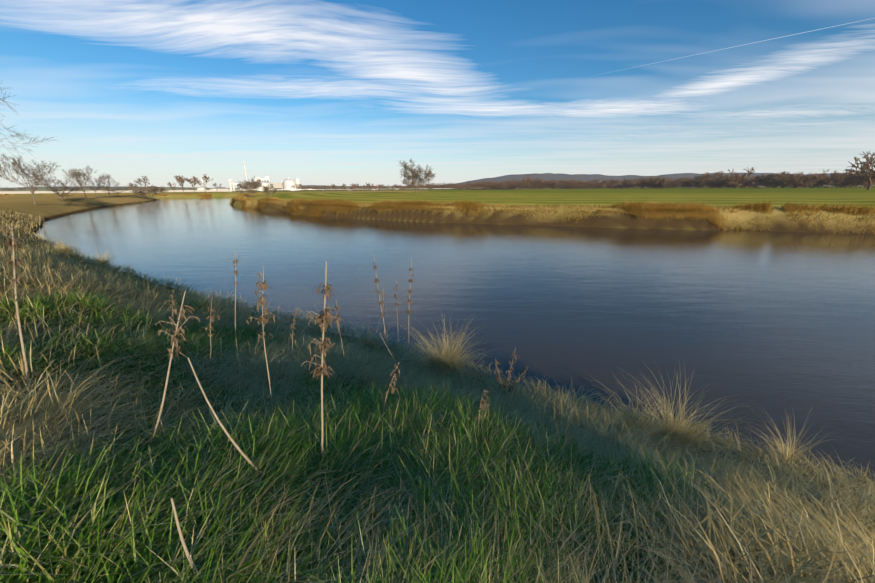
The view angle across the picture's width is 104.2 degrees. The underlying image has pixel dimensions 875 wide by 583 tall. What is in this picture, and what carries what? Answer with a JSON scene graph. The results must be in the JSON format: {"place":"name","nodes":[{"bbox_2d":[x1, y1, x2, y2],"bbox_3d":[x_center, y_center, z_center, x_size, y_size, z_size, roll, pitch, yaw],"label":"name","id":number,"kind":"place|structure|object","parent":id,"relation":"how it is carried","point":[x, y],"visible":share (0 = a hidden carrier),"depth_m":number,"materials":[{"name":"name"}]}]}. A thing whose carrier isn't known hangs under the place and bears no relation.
{"place":"outdoors","nodes":[
{"label":"outdoors","id":0,"kind":"place"},
{"bbox_2d":[0,190,231,194],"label":"embankment","id":1,"kind":"structure","parent":0,"point":[25,192],"depth_m":414.20,"materials":[{"name":"concrete"}]},
{"bbox_2d":[233,189,417,191],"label":"road embankment","id":2,"kind":"structure","parent":0,"point":[320,190],"depth_m":537.74,"materials":[{"name":"grey concrete"}]},
{"bbox_2d":[0,207,874,582],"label":"bank grass","id":3,"kind":"structure","parent":0,"point":[418,481],"depth_m":2.36,"materials":[{"name":"green plant"}]},
{"bbox_2d":[475,390,489,430],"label":"thin weed","id":4,"kind":"object","parent":3,"relation":"on","point":[482,402],"visible":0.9,"depth_m":3.12,"materials":[{"name":"brown plant"}]},
{"bbox_2d":[0,173,874,580],"bbox_3d":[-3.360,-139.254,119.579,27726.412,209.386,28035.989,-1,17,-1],"label":"ground","id":5,"kind":"structure","parent":0,"point":[74,203],"depth_m":55.82,"materials":[{"name":"green plant"}]},
{"bbox_2d":[0,223,35,390],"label":"weed stalk","id":6,"kind":"object","parent":5,"relation":"on","point":[13,262],"visible":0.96,"depth_m":2.93,"materials":[{"name":"brown plant"}]},
{"bbox_2d":[0,87,54,185],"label":"tree","id":7,"kind":"object","parent":5,"relation":"on","point":[21,134],"visible":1,"depth_m":20.25,"materials":[{"name":"brown plant"}]},
{"bbox_2d":[0,153,60,204],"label":"tree","id":8,"kind":"object","parent":5,"relation":"on","point":[22,171],"visible":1,"depth_m":62.28,"materials":[{"name":"brown plant"}]},
{"bbox_2d":[33,175,86,200],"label":"tree","id":9,"kind":"object","parent":5,"relation":"on","point":[62,186],"visible":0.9,"depth_m":79.00,"materials":[{"name":"brown plant"}]},
{"bbox_2d":[62,166,96,198],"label":"tree","id":10,"kind":"object","parent":5,"relation":"on","point":[82,175],"visible":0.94,"depth_m":95.52,"materials":[{"name":"brown plant"}]},
{"bbox_2d":[81,177,106,196],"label":"tree","id":11,"kind":"object","parent":5,"relation":"on","point":[99,184],"visible":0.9,"depth_m":107.72,"materials":[{"name":"brown plant"}]},
{"bbox_2d":[95,174,117,196],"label":"tree","id":12,"kind":"object","parent":5,"relation":"on","point":[108,176],"visible":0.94,"depth_m":113.28,"materials":[{"name":"brown plant"}]},
{"bbox_2d":[102,182,136,195],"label":"tree","id":13,"kind":"object","parent":5,"relation":"on","point":[118,193],"visible":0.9,"depth_m":129.53,"materials":[{"name":"brown plant"}]},
{"bbox_2d":[133,187,147,197],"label":"bush","id":14,"kind":"object","parent":5,"relation":"on","point":[140,191],"visible":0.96,"depth_m":142.50,"materials":[{"name":"brown plant"}]},
{"bbox_2d":[134,176,152,195],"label":"tree","id":15,"kind":"object","parent":5,"relation":"on","point":[142,180],"visible":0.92,"depth_m":161.81,"materials":[{"name":"brown plant"}]},
{"bbox_2d":[135,185,159,196],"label":"bush","id":16,"kind":"object","parent":5,"relation":"on","point":[151,188],"visible":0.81,"depth_m":161.42,"materials":[{"name":"brown plant"}]},
{"bbox_2d":[165,290,176,313],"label":"thin weed","id":17,"kind":"object","parent":5,"relation":"on","point":[173,300],"visible":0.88,"depth_m":5.89,"materials":[{"name":"brown plant"}]},
{"bbox_2d":[147,292,199,447],"bbox_3d":[-1.746,0.608,2.224,0.343,1.124,0.476,14,22,40],"label":"dried weed stalk","id":18,"kind":"object","parent":5,"relation":"on","point":[174,340],"visible":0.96,"depth_m":2.22,"materials":[{"name":"brown plant"}]},
{"bbox_2d":[170,497,199,580],"bbox_3d":[-0.985,1.088,1.377,0.043,0.624,0.077,-14,21,-38],"label":"dry stem","id":19,"kind":"object","parent":5,"relation":"on","point":[188,556],"visible":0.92,"depth_m":1.32,"materials":[{"name":"beige plant"}]},
{"bbox_2d":[200,299,220,371],"bbox_3d":[-2.797,0.627,4.257,0.276,1.081,0.288,16,23,43],"label":"thin weed","id":20,"kind":"object","parent":5,"relation":"on","point":[211,320],"visible":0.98,"depth_m":4.18,"materials":[{"name":"brown plant"}]},
{"bbox_2d":[187,357,265,476],"bbox_3d":[-1.198,0.890,2.049,0.294,1.085,0.269,-13,21,-37],"label":"dry stem","id":21,"kind":"object","parent":5,"relation":"on","point":[223,427],"visible":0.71,"depth_m":1.89,"materials":[{"name":"beige plant"}]},
{"bbox_2d":[232,255,239,342],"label":"weed stalk","id":22,"kind":"object","parent":5,"relation":"on","point":[235,271],"visible":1,"depth_m":5.99,"materials":[{"name":"brown plant"}]},
{"bbox_2d":[237,177,261,196],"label":"meadow bush","id":23,"kind":"object","parent":5,"relation":"on","point":[252,184],"visible":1,"depth_m":114.91,"materials":[{"name":"brown plant"}]},
{"bbox_2d":[200,161,310,190],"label":"factory","id":24,"kind":"structure","parent":5,"relation":"on","point":[286,184],"depth_m":912.34,"materials":[{"name":"concrete"}]},
{"bbox_2d":[246,266,274,415],"bbox_3d":[-1.603,0.557,3.170,0.372,1.637,0.213,-1,17,-1],"label":"weed stalk","id":25,"kind":"object","parent":5,"relation":"on","point":[263,286],"visible":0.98,"depth_m":3.10,"materials":[{"name":"brown plant"}]},
{"bbox_2d":[262,184,277,195],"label":"meadow bush","id":26,"kind":"object","parent":5,"relation":"on","point":[267,187],"visible":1,"depth_m":120.40,"materials":[{"name":"brown plant"}]},
{"bbox_2d":[290,307,303,365],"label":"thin weed","id":27,"kind":"object","parent":5,"relation":"on","point":[295,314],"visible":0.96,"depth_m":5.32,"materials":[{"name":"brown plant"}]},
{"bbox_2d":[301,261,338,459],"bbox_3d":[-0.769,0.634,2.290,0.327,1.645,0.276,-7,18,-20],"label":"weed stalk","id":28,"kind":"object","parent":5,"relation":"on","point":[325,317],"visible":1,"depth_m":2.18,"materials":[{"name":"brown plant"}]},
{"bbox_2d":[333,303,345,375],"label":"thin weed","id":29,"kind":"object","parent":5,"relation":"on","point":[339,325],"visible":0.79,"depth_m":5.18,"materials":[{"name":"brown plant"}]},
{"bbox_2d":[372,257,387,349],"bbox_3d":[-1.332,0.475,7.827,0.284,2.643,0.385,-1,17,-1],"label":"weed stalk","id":30,"kind":"object","parent":5,"relation":"on","point":[378,291],"visible":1,"depth_m":7.63,"materials":[{"name":"brown plant"}]},
{"bbox_2d":[381,288,387,350],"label":"weed stalk","id":31,"kind":"object","parent":5,"relation":"on","point":[383,312],"visible":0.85,"depth_m":8.23,"materials":[{"name":"brown plant"}]},
{"bbox_2d":[381,363,399,420],"bbox_3d":[-0.490,1.067,3.402,0.282,0.829,0.193,-1,17,-1],"label":"thin weed","id":32,"kind":"object","parent":5,"relation":"on","point":[394,379],"visible":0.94,"depth_m":3.33,"materials":[{"name":"brown plant"}]},
{"bbox_2d":[393,283,400,322],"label":"weed stalk","id":33,"kind":"object","parent":5,"relation":"on","point":[395,296],"visible":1,"depth_m":8.13,"materials":[{"name":"brown plant"}]},
{"bbox_2d":[403,262,413,358],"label":"weed stalk","id":34,"kind":"object","parent":5,"relation":"on","point":[409,294],"visible":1,"depth_m":7.91,"materials":[{"name":"brown plant"}]},
{"bbox_2d":[397,158,435,192],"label":"tree","id":35,"kind":"object","parent":5,"relation":"on","point":[416,175],"visible":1,"depth_m":174.77,"materials":[{"name":"brown plant"}]},
{"bbox_2d":[1,151,874,193],"bbox_3d":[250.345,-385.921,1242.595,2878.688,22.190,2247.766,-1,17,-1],"label":"treeline","id":36,"kind":"object","parent":5,"relation":"on","point":[866,179],"visible":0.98,"depth_m":439.19,"materials":[{"name":"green plant"}]},
{"bbox_2d":[26,215,874,498],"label":"grass tufts","id":37,"kind":"object","parent":5,"relation":"on","point":[446,361],"visible":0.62,"depth_m":5.57,"materials":[{"name":"beige plant"}]},
{"bbox_2d":[494,360,507,397],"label":"weed shrub","id":38,"kind":"object","parent":5,"relation":"on","point":[499,379],"visible":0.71,"depth_m":5.88,"materials":[{"name":"brown plant"}]},
{"bbox_2d":[503,349,516,391],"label":"weed shrub","id":39,"kind":"object","parent":5,"relation":"on","point":[508,375],"visible":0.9,"depth_m":5.85,"materials":[{"name":"brown plant"}]},
{"bbox_2d":[499,366,527,402],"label":"weed shrub","id":40,"kind":"object","parent":5,"relation":"on","point":[518,379],"visible":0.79,"depth_m":6.07,"materials":[{"name":"brown plant"}]},
{"bbox_2d":[0,193,874,233],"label":"straw grass","id":41,"kind":"structure","parent":0,"point":[647,209],"depth_m":38.79,"materials":[{"name":"brown plant"}]},
{"bbox_2d":[155,186,168,193],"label":"bush","id":42,"kind":"object","parent":41,"relation":"on","point":[162,190],"visible":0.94,"depth_m":213.32,"materials":[{"name":"brown plant"}]},
{"bbox_2d":[0,0,874,187],"label":"sky","id":43,"kind":"structure","parent":0,"point":[313,92],"materials":[{"name":"blue"}]},
{"bbox_2d":[34,197,874,492],"bbox_3d":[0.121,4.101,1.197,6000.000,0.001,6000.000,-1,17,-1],"label":"river water","id":44,"kind":"structure","parent":0,"point":[777,325],"depth_m":14.20,"materials":[{"name":"blue liquid"}]},
{"bbox_2d":[421,187,597,189],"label":"road embankment","id":45,"kind":"structure","parent":0,"point":[493,188],"depth_m":663.53,"materials":[{"name":"grey concrete"}]}
]}

